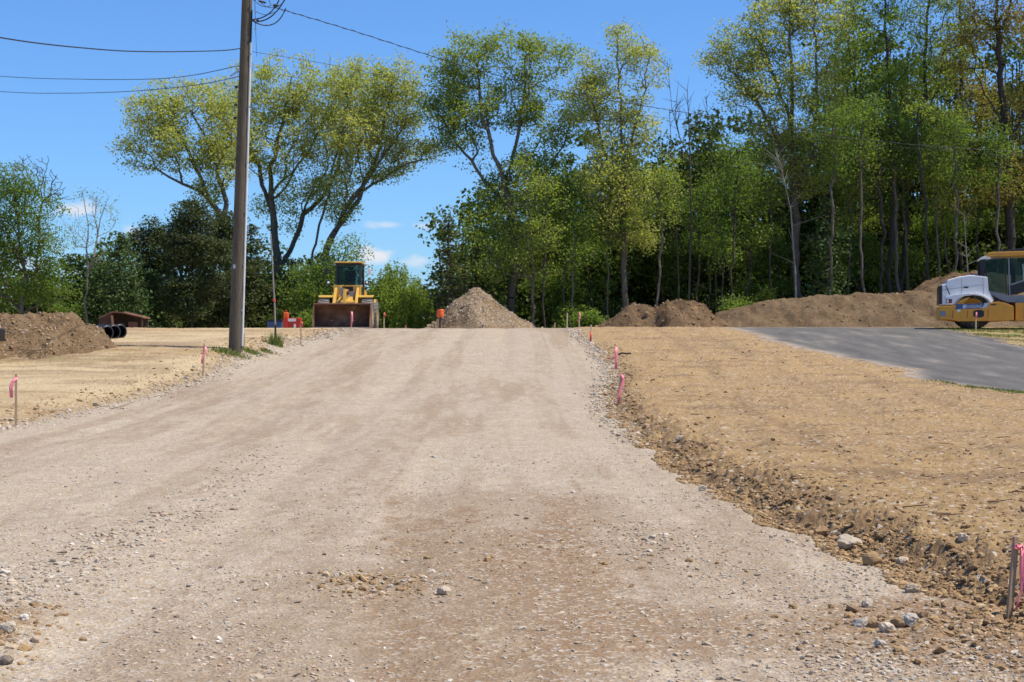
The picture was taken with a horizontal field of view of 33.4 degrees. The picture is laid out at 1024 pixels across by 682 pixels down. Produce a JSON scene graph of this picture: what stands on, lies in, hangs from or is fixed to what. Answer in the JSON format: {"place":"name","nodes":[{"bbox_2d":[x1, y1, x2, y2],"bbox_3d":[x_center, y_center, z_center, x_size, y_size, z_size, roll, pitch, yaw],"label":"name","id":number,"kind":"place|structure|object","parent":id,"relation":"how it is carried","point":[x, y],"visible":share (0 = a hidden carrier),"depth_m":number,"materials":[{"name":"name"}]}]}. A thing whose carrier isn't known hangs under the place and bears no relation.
{"place":"outdoors","nodes":[
{"label":"outdoors","id":0,"kind":"place"},
{"bbox_2d":[283,310,301,327],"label":"compressor","id":1,"kind":"object","parent":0,"point":[288,322],"visible":0.86,"depth_m":79.06,"materials":[{"name":"red paint"}]},
{"bbox_2d":[0,328,1023,681],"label":"gravel road","id":2,"kind":"structure","parent":0,"point":[344,404],"depth_m":14.59,"materials":[{"name":"beige gravel"}]},
{"bbox_2d":[0,621,15,633],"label":"rock","id":3,"kind":"object","parent":2,"relation":"on","point":[8,627],"visible":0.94,"depth_m":9.70,"materials":[{"name":"stone"}]},
{"bbox_2d":[9,374,17,425],"bbox_3d":[-8.718,1.094,29.849,0.154,1.036,0.054,0,0,-22],"label":"survey stake","id":4,"kind":"object","parent":2,"relation":"on","point":[11,386],"visible":0.72,"depth_m":29.86,"materials":[{"name":"pink wood"}]},
{"bbox_2d":[206,345,249,358],"bbox_3d":[-8.496,0.321,50.994,1.338,0.477,1.308,0,0,0],"label":"weed clump","id":5,"kind":"object","parent":2,"relation":"on","point":[225,351],"visible":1,"depth_m":50.86,"materials":[{"name":"green plant"}]},
{"bbox_2d":[262,330,284,347],"bbox_3d":[-7.892,-0.072,56.756,0.838,0.618,1.004,0,0,32],"label":"weed clump","id":6,"kind":"object","parent":2,"relation":"on","point":[275,342],"visible":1,"depth_m":56.61,"materials":[{"name":"green plant"}]},
{"bbox_2d":[0,327,660,444],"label":"edge stones","id":7,"kind":"object","parent":2,"relation":"on","point":[575,333],"visible":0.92,"depth_m":41.98,"materials":[{"name":"beige gravel"}]},
{"bbox_2d":[0,444,1023,681],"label":"gravel stones","id":8,"kind":"object","parent":2,"relation":"on","point":[12,582],"visible":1,"depth_m":11.32,"materials":[{"name":"beige gravel"}]},
{"bbox_2d":[862,551,881,565],"bbox_3d":[2.701,1.638,12.823,0.148,0.120,0.156,0,0,2],"label":"rock","id":9,"kind":"object","parent":2,"relation":"on","point":[871,558],"visible":0.96,"depth_m":12.77,"materials":[{"name":"beige stone"}]},
{"bbox_2d":[901,612,918,625],"bbox_3d":[2.316,1.632,9.974,0.104,0.089,0.099,0,0,-36],"label":"rock","id":10,"kind":"object","parent":2,"relation":"on","point":[910,619],"visible":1,"depth_m":9.94,"materials":[{"name":"stone"}]},
{"bbox_2d":[0,326,1023,624],"bbox_3d":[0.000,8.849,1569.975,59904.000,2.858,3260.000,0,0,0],"label":"ground","id":11,"kind":"structure","parent":0,"point":[160,350],"depth_m":31.25,"materials":[{"name":"beige soil"}]},
{"bbox_2d":[0,155,87,314],"bbox_3d":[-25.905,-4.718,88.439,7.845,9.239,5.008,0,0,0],"label":"maple tree","id":12,"kind":"object","parent":11,"relation":"on","point":[9,190],"visible":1,"depth_m":87.84,"materials":[{"name":"green plant"}]},
{"bbox_2d":[0,311,121,359],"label":"mulch mound","id":13,"kind":"object","parent":11,"relation":"on","point":[73,340],"visible":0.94,"depth_m":50.22,"materials":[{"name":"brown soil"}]},
{"bbox_2d":[48,298,90,323],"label":"shrub","id":14,"kind":"object","parent":11,"relation":"on","point":[67,310],"visible":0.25,"depth_m":91.98,"materials":[{"name":"green plant"}]},
{"bbox_2d":[61,185,120,323],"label":"birch tree","id":15,"kind":"object","parent":11,"relation":"on","point":[88,267],"visible":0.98,"depth_m":90.06,"materials":[{"name":"green plant"}]},
{"bbox_2d":[73,264,126,324],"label":"evergreen tree","id":16,"kind":"object","parent":11,"relation":"on","point":[99,302],"visible":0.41,"depth_m":92.59,"materials":[{"name":"green plant"}]},
{"bbox_2d":[85,232,160,327],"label":"evergreen tree","id":17,"kind":"object","parent":11,"relation":"on","point":[119,294],"visible":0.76,"depth_m":89.74,"materials":[{"name":"green plant"}]},
{"bbox_2d":[99,311,150,327],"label":"lean to","id":18,"kind":"object","parent":11,"relation":"on","point":[127,319],"visible":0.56,"depth_m":82.04,"materials":[{"name":"brown wood"}]},
{"bbox_2d":[123,269,181,327],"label":"evergreen tree","id":19,"kind":"object","parent":11,"relation":"on","point":[151,278],"visible":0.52,"depth_m":92.72,"materials":[{"name":"green plant"}]},
{"bbox_2d":[122,214,196,327],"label":"evergreen tree","id":20,"kind":"object","parent":11,"relation":"on","point":[149,257],"visible":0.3,"depth_m":94.78,"materials":[{"name":"green plant"}]},
{"bbox_2d":[102,71,260,327],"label":"shade tree","id":21,"kind":"object","parent":11,"relation":"on","point":[167,131],"visible":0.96,"depth_m":99.67,"materials":[{"name":"green plant"}]},
{"bbox_2d":[148,191,232,327],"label":"evergreen tree","id":22,"kind":"object","parent":11,"relation":"on","point":[186,243],"visible":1,"depth_m":91.65,"materials":[{"name":"green plant"}]},
{"bbox_2d":[189,207,267,327],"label":"evergreen tree","id":23,"kind":"object","parent":11,"relation":"on","point":[221,319],"visible":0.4,"depth_m":96.47,"materials":[{"name":"green plant"}]},
{"bbox_2d":[221,223,289,327],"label":"evergreen tree","id":24,"kind":"object","parent":11,"relation":"on","point":[250,248],"visible":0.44,"depth_m":98.84,"materials":[{"name":"green plant"}]},
{"bbox_2d":[228,0,285,353],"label":"utility pole","id":25,"kind":"object","parent":11,"relation":"on","point":[236,321],"visible":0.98,"depth_m":51.84,"materials":[{"name":"brown wood"}]},
{"bbox_2d":[0,65,238,79],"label":"overhead wire","id":26,"kind":"object","parent":25,"relation":"attached to","point":[127,79],"visible":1,"depth_m":61.15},
{"bbox_2d":[0,37,240,51],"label":"overhead wire","id":27,"kind":"object","parent":25,"relation":"attached to","point":[112,50],"visible":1,"depth_m":43.58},
{"bbox_2d":[257,52,1023,156],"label":"overhead wire","id":28,"kind":"object","parent":25,"relation":"attached to","point":[602,110],"visible":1,"depth_m":70.89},
{"bbox_2d":[270,234,276,339],"bbox_3d":[-7.926,-1.653,56.730,0.223,3.824,0.090,0,0,0],"label":"marker pole","id":29,"kind":"object","parent":11,"relation":"on","point":[274,300],"visible":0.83,"depth_m":56.71,"materials":[{"name":"grey"}]},
{"bbox_2d":[262,257,308,317],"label":"evergreen tree","id":30,"kind":"object","parent":11,"relation":"on","point":[290,263],"visible":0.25,"depth_m":99.76,"materials":[{"name":"green plant"}]},
{"bbox_2d":[0,231,573,328],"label":"undergrowth","id":31,"kind":"object","parent":11,"relation":"on","point":[523,309],"visible":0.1,"depth_m":101.41,"materials":[{"name":"green plant"}]},
{"bbox_2d":[190,48,386,290],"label":"shade tree","id":32,"kind":"object","parent":11,"relation":"on","point":[291,111],"visible":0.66,"depth_m":103.76,"materials":[{"name":"green plant"}]},
{"bbox_2d":[290,308,312,327],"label":"shrub","id":33,"kind":"object","parent":11,"relation":"on","point":[307,318],"visible":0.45,"depth_m":91.65,"materials":[{"name":"green plant"}]},
{"bbox_2d":[263,232,383,316],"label":"maple tree","id":34,"kind":"object","parent":11,"relation":"on","point":[312,290],"visible":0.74,"depth_m":94.89,"materials":[{"name":"green plant"}]},
{"bbox_2d":[312,262,378,327],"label":"wheel loader","id":35,"kind":"object","parent":11,"relation":"on","point":[339,305],"visible":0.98,"depth_m":76.54,"materials":[{"name":"metal"}]},
{"bbox_2d":[309,49,457,303],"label":"shade tree","id":36,"kind":"object","parent":11,"relation":"on","point":[376,123],"visible":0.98,"depth_m":100.75,"materials":[{"name":"green plant"}]},
{"bbox_2d":[367,260,435,328],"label":"willow tree","id":37,"kind":"object","parent":11,"relation":"on","point":[391,293],"visible":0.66,"depth_m":96.14,"materials":[{"name":"green plant"}]},
{"bbox_2d":[414,215,475,327],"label":"evergreen tree","id":38,"kind":"object","parent":11,"relation":"on","point":[448,290],"visible":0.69,"depth_m":95.00,"materials":[{"name":"green plant"}]},
{"bbox_2d":[446,245,503,305],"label":"evergreen tree","id":39,"kind":"object","parent":11,"relation":"on","point":[483,287],"visible":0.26,"depth_m":97.77,"materials":[{"name":"green plant"}]},
{"bbox_2d":[426,287,542,328],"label":"gravel pile","id":40,"kind":"object","parent":11,"relation":"on","point":[475,307],"visible":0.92,"depth_m":79.68,"materials":[{"name":"gravel"}]},
{"bbox_2d":[411,16,589,313],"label":"oak tree","id":41,"kind":"object","parent":11,"relation":"on","point":[452,126],"visible":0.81,"depth_m":98.75,"materials":[{"name":"green plant"}]},
{"bbox_2d":[0,327,1023,681],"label":"soil clods","id":42,"kind":"object","parent":11,"relation":"on","point":[992,615],"visible":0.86,"depth_m":13.29,"materials":[{"name":"brown soil"}]},
{"bbox_2d":[445,152,581,326],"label":"oak tree","id":43,"kind":"object","parent":11,"relation":"on","point":[480,269],"visible":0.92,"depth_m":95.79,"materials":[{"name":"green plant"}]},
{"bbox_2d":[516,169,573,327],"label":"slim tree","id":44,"kind":"object","parent":11,"relation":"on","point":[533,222],"visible":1,"depth_m":94.93,"materials":[{"name":"green plant"}]},
{"bbox_2d":[517,245,601,324],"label":"forest tree","id":45,"kind":"object","parent":11,"relation":"on","point":[557,300],"visible":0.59,"depth_m":100.71,"materials":[{"name":"green plant"}]},
{"bbox_2d":[534,169,593,312],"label":"slim tree","id":46,"kind":"object","parent":11,"relation":"on","point":[568,195],"visible":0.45,"depth_m":98.00,"materials":[{"name":"green plant"}]},
{"bbox_2d":[546,295,584,327],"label":"shrub","id":47,"kind":"object","parent":11,"relation":"on","point":[563,317],"visible":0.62,"depth_m":95.83,"materials":[{"name":"green plant"}]},
{"bbox_2d":[547,195,610,326],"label":"slim tree","id":48,"kind":"object","parent":11,"relation":"on","point":[576,224],"visible":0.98,"depth_m":95.83,"materials":[{"name":"green plant"}]},
{"bbox_2d":[563,299,608,327],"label":"shrub","id":49,"kind":"object","parent":11,"relation":"on","point":[587,319],"visible":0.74,"depth_m":87.69,"materials":[{"name":"green plant"}]},
{"bbox_2d":[542,234,632,327],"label":"forest tree","id":50,"kind":"object","parent":11,"relation":"on","point":[581,294],"visible":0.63,"depth_m":99.97,"materials":[{"name":"green plant"}]},
{"bbox_2d":[547,208,632,296],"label":"forest tree","id":51,"kind":"object","parent":11,"relation":"on","point":[597,276],"visible":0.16,"depth_m":105.77,"materials":[{"name":"green plant"}]},
{"bbox_2d":[579,173,639,319],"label":"slim tree","id":52,"kind":"object","parent":11,"relation":"on","point":[619,224],"visible":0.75,"depth_m":96.81,"materials":[{"name":"green plant"}]},
{"bbox_2d":[554,17,673,309],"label":"oak tree","id":53,"kind":"object","parent":11,"relation":"on","point":[596,115],"visible":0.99,"depth_m":96.75,"materials":[{"name":"green plant"}]},
{"bbox_2d":[631,145,693,306],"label":"slim tree","id":54,"kind":"object","parent":11,"relation":"on","point":[661,185],"visible":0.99,"depth_m":94.97,"materials":[{"name":"green plant"}]},
{"bbox_2d":[595,299,732,326],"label":"soil mound","id":55,"kind":"object","parent":11,"relation":"on","point":[678,313],"visible":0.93,"depth_m":78.94,"materials":[{"name":"brown soil"}]},
{"bbox_2d":[617,164,717,312],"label":"forest tree","id":56,"kind":"object","parent":11,"relation":"on","point":[673,261],"visible":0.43,"depth_m":102.92,"materials":[{"name":"green plant"}]},
{"bbox_2d":[654,101,685,299],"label":"dead tree","id":57,"kind":"object","parent":11,"relation":"on","point":[676,237],"visible":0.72,"depth_m":97.01,"materials":[{"name":"grey plant"}]},
{"bbox_2d":[659,59,706,300],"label":"dead tree","id":58,"kind":"object","parent":11,"relation":"on","point":[691,226],"visible":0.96,"depth_m":96.02,"materials":[{"name":"grey plant"}]},
{"bbox_2d":[669,170,724,302],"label":"slim tree","id":59,"kind":"object","parent":11,"relation":"on","point":[700,212],"visible":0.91,"depth_m":96.91,"materials":[{"name":"green plant"}]},
{"bbox_2d":[652,162,760,314],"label":"forest tree","id":60,"kind":"object","parent":11,"relation":"on","point":[709,289],"visible":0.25,"depth_m":101.95,"materials":[{"name":"green plant"}]},
{"bbox_2d":[692,91,726,312],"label":"dead tree","id":61,"kind":"object","parent":11,"relation":"on","point":[711,180],"visible":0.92,"depth_m":99.02,"materials":[{"name":"grey plant"}]},
{"bbox_2d":[692,195,745,309],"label":"slim tree","id":62,"kind":"object","parent":11,"relation":"on","point":[719,244],"visible":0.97,"depth_m":95.90,"materials":[{"name":"green plant"}]},
{"bbox_2d":[415,2,1023,326],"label":"woodland","id":63,"kind":"object","parent":11,"relation":"on","point":[639,266],"visible":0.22,"depth_m":106.72,"materials":[{"name":"green plant"}]},
{"bbox_2d":[716,292,756,311],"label":"shrub","id":64,"kind":"object","parent":11,"relation":"on","point":[737,302],"visible":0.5,"depth_m":91.99,"materials":[{"name":"green plant"}]},
{"bbox_2d":[684,170,790,299],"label":"forest tree","id":65,"kind":"object","parent":11,"relation":"on","point":[717,266],"visible":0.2,"depth_m":103.77,"materials":[{"name":"green plant"}]},
{"bbox_2d":[708,134,776,304],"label":"slim tree","id":66,"kind":"object","parent":11,"relation":"on","point":[736,181],"visible":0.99,"depth_m":95.11,"materials":[{"name":"green plant"}]},
{"bbox_2d":[726,186,781,300],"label":"slim tree","id":67,"kind":"object","parent":11,"relation":"on","point":[752,241],"visible":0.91,"depth_m":97.80,"materials":[{"name":"green plant"}]},
{"bbox_2d":[752,284,783,303],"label":"shrub","id":68,"kind":"object","parent":11,"relation":"on","point":[765,294],"visible":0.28,"depth_m":96.85,"materials":[{"name":"green plant"}]},
{"bbox_2d":[730,234,806,303],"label":"forest tree","id":69,"kind":"object","parent":11,"relation":"on","point":[758,264],"visible":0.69,"depth_m":99.76,"materials":[{"name":"green plant"}]},
{"bbox_2d":[744,172,809,298],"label":"slim tree","id":70,"kind":"object","parent":11,"relation":"on","point":[771,204],"visible":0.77,"depth_m":99.06,"materials":[{"name":"green plant"}]},
{"bbox_2d":[691,0,865,297],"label":"oak tree","id":71,"kind":"object","parent":11,"relation":"on","point":[792,163],"visible":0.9,"depth_m":98.85,"materials":[{"name":"green plant"}]},
{"bbox_2d":[763,146,820,297],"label":"dead tree","id":72,"kind":"object","parent":11,"relation":"on","point":[792,237],"visible":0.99,"depth_m":94.51,"materials":[{"name":"wood"}]},
{"bbox_2d":[794,195,860,296],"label":"evergreen tree","id":73,"kind":"object","parent":11,"relation":"on","point":[824,258],"visible":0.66,"depth_m":94.83,"materials":[{"name":"green plant"}]},
{"bbox_2d":[635,356,1023,602],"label":"root litter","id":74,"kind":"object","parent":11,"relation":"on","point":[938,514],"visible":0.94,"depth_m":17.14,"materials":[{"name":"brown wood"}]},
{"bbox_2d":[797,99,869,294],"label":"slim tree","id":75,"kind":"object","parent":11,"relation":"on","point":[834,155],"visible":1,"depth_m":93.80,"materials":[{"name":"green plant"}]},
{"bbox_2d":[805,0,889,291],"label":"forest tree","id":76,"kind":"object","parent":11,"relation":"on","point":[854,204],"visible":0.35,"depth_m":103.72,"materials":[{"name":"green plant"}]},
{"bbox_2d":[819,146,878,294],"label":"slim tree","id":77,"kind":"object","parent":11,"relation":"on","point":[849,195],"visible":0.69,"depth_m":98.08,"materials":[{"name":"green plant"}]},
{"bbox_2d":[837,534,862,549],"bbox_3d":[2.731,1.642,13.786,0.183,0.166,0.183,0,0,28],"label":"rock","id":78,"kind":"object","parent":11,"relation":"on","point":[846,541],"visible":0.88,"depth_m":13.75,"materials":[{"name":"stone"}]},
{"bbox_2d":[827,90,891,292],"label":"slim tree","id":79,"kind":"object","parent":11,"relation":"on","point":[874,110],"visible":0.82,"depth_m":94.88,"materials":[{"name":"green plant"}]},
{"bbox_2d":[823,230,910,294],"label":"forest tree","id":80,"kind":"object","parent":11,"relation":"on","point":[867,247],"visible":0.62,"depth_m":99.65,"materials":[{"name":"green plant"}]},
{"bbox_2d":[715,291,1023,326],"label":"soil berm","id":81,"kind":"structure","parent":11,"relation":"on","point":[903,309],"depth_m":82.98,"materials":[{"name":"brown soil"}]},
{"bbox_2d":[839,107,904,293],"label":"slim tree","id":82,"kind":"object","parent":11,"relation":"on","point":[879,177],"visible":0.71,"depth_m":96.02,"materials":[{"name":"green plant"}]},
{"bbox_2d":[827,0,939,292],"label":"forest tree","id":83,"kind":"object","parent":11,"relation":"on","point":[890,74],"visible":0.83,"depth_m":97.73,"materials":[{"name":"green plant"}]},
{"bbox_2d":[870,99,930,292],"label":"slim tree","id":84,"kind":"object","parent":11,"relation":"on","point":[894,154],"visible":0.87,"depth_m":96.82,"materials":[{"name":"green plant"}]},
{"bbox_2d":[865,214,935,292],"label":"evergreen tree","id":85,"kind":"object","parent":11,"relation":"on","point":[899,222],"visible":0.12,"depth_m":102.86,"materials":[{"name":"green plant"}]},
{"bbox_2d":[890,114,932,290],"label":"slim tree","id":86,"kind":"object","parent":11,"relation":"on","point":[906,249],"visible":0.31,"depth_m":98.86,"materials":[{"name":"green plant"}]},
{"bbox_2d":[898,95,951,279],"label":"slim tree","id":87,"kind":"object","parent":11,"relation":"on","point":[919,111],"visible":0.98,"depth_m":94.99,"materials":[{"name":"green plant"}]},
{"bbox_2d":[899,136,961,276],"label":"slim tree","id":88,"kind":"object","parent":11,"relation":"on","point":[938,201],"visible":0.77,"depth_m":96.92,"materials":[{"name":"green plant"}]},
{"bbox_2d":[885,209,978,290],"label":"forest tree","id":89,"kind":"object","parent":11,"relation":"on","point":[949,227],"visible":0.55,"depth_m":100.86,"materials":[{"name":"green plant"}]},
{"bbox_2d":[875,0,989,292],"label":"forest tree","id":90,"kind":"object","parent":11,"relation":"on","point":[925,92],"visible":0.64,"depth_m":99.77,"materials":[{"name":"green plant"}]},
{"bbox_2d":[908,150,965,273],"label":"slim tree","id":91,"kind":"object","parent":11,"relation":"on","point":[944,196],"visible":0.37,"depth_m":99.00,"materials":[{"name":"green plant"}]},
{"bbox_2d":[907,0,1010,272],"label":"forest tree","id":92,"kind":"object","parent":11,"relation":"on","point":[976,115],"visible":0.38,"depth_m":103.03,"materials":[{"name":"green plant"}]},
{"bbox_2d":[926,105,991,271],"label":"slim tree","id":93,"kind":"object","parent":11,"relation":"on","point":[953,138],"visible":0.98,"depth_m":94.78,"materials":[{"name":"green plant"}]},
{"bbox_2d":[912,270,1023,294],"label":"soil heap","id":94,"kind":"object","parent":11,"relation":"on","point":[996,282],"visible":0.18,"depth_m":90.38,"materials":[{"name":"brown soil"}]},
{"bbox_2d":[924,379,1023,393],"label":"verge grass","id":95,"kind":"structure","parent":11,"relation":"on","point":[998,389],"depth_m":39.44,"materials":[{"name":"green plant"}]},
{"bbox_2d":[945,145,1003,261],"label":"slim tree","id":96,"kind":"object","parent":11,"relation":"on","point":[977,215],"visible":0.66,"depth_m":97.97,"materials":[{"name":"green plant"}]},
{"bbox_2d":[936,0,1023,275],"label":"forest tree","id":97,"kind":"object","parent":11,"relation":"on","point":[1009,200],"visible":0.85,"depth_m":97.01,"materials":[{"name":"green plant"}]},
{"bbox_2d":[936,248,1023,328],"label":"road roller","id":98,"kind":"object","parent":11,"relation":"on","point":[961,300],"visible":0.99,"depth_m":68.82,"materials":[{"name":"white paint"}]},
{"bbox_2d":[964,117,1021,272],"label":"slim tree","id":99,"kind":"object","parent":11,"relation":"on","point":[1000,154],"visible":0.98,"depth_m":94.90,"materials":[{"name":"green plant"}]},
{"bbox_2d":[968,194,1023,275],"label":"forest tree","id":100,"kind":"object","parent":11,"relation":"on","point":[1019,223],"visible":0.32,"depth_m":100.84,"materials":[{"name":"green plant"}]},
{"bbox_2d":[1006,537,1023,618],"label":"survey stake","id":101,"kind":"object","parent":11,"relation":"on","point":[1015,546],"visible":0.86,"depth_m":10.47,"materials":[{"name":"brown wood"}]},
{"bbox_2d":[0,0,1023,296],"label":"sky","id":102,"kind":"structure","parent":0,"point":[70,127],"materials":[{"name":"blue"}]},
{"bbox_2d":[277,7,1023,152],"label":"overhead wire","id":103,"kind":"object","parent":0,"point":[607,99],"visible":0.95,"depth_m":71.57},
{"bbox_2d":[722,327,1023,392],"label":"asphalt road","id":104,"kind":"structure","parent":0,"point":[957,357],"depth_m":56.15,"materials":[{"name":"grey asphalt"}]},
{"bbox_2d":[935,327,1023,345],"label":"grass","id":105,"kind":"structure","parent":0,"point":[1002,329],"depth_m":67.34,"materials":[{"name":"green plant"}]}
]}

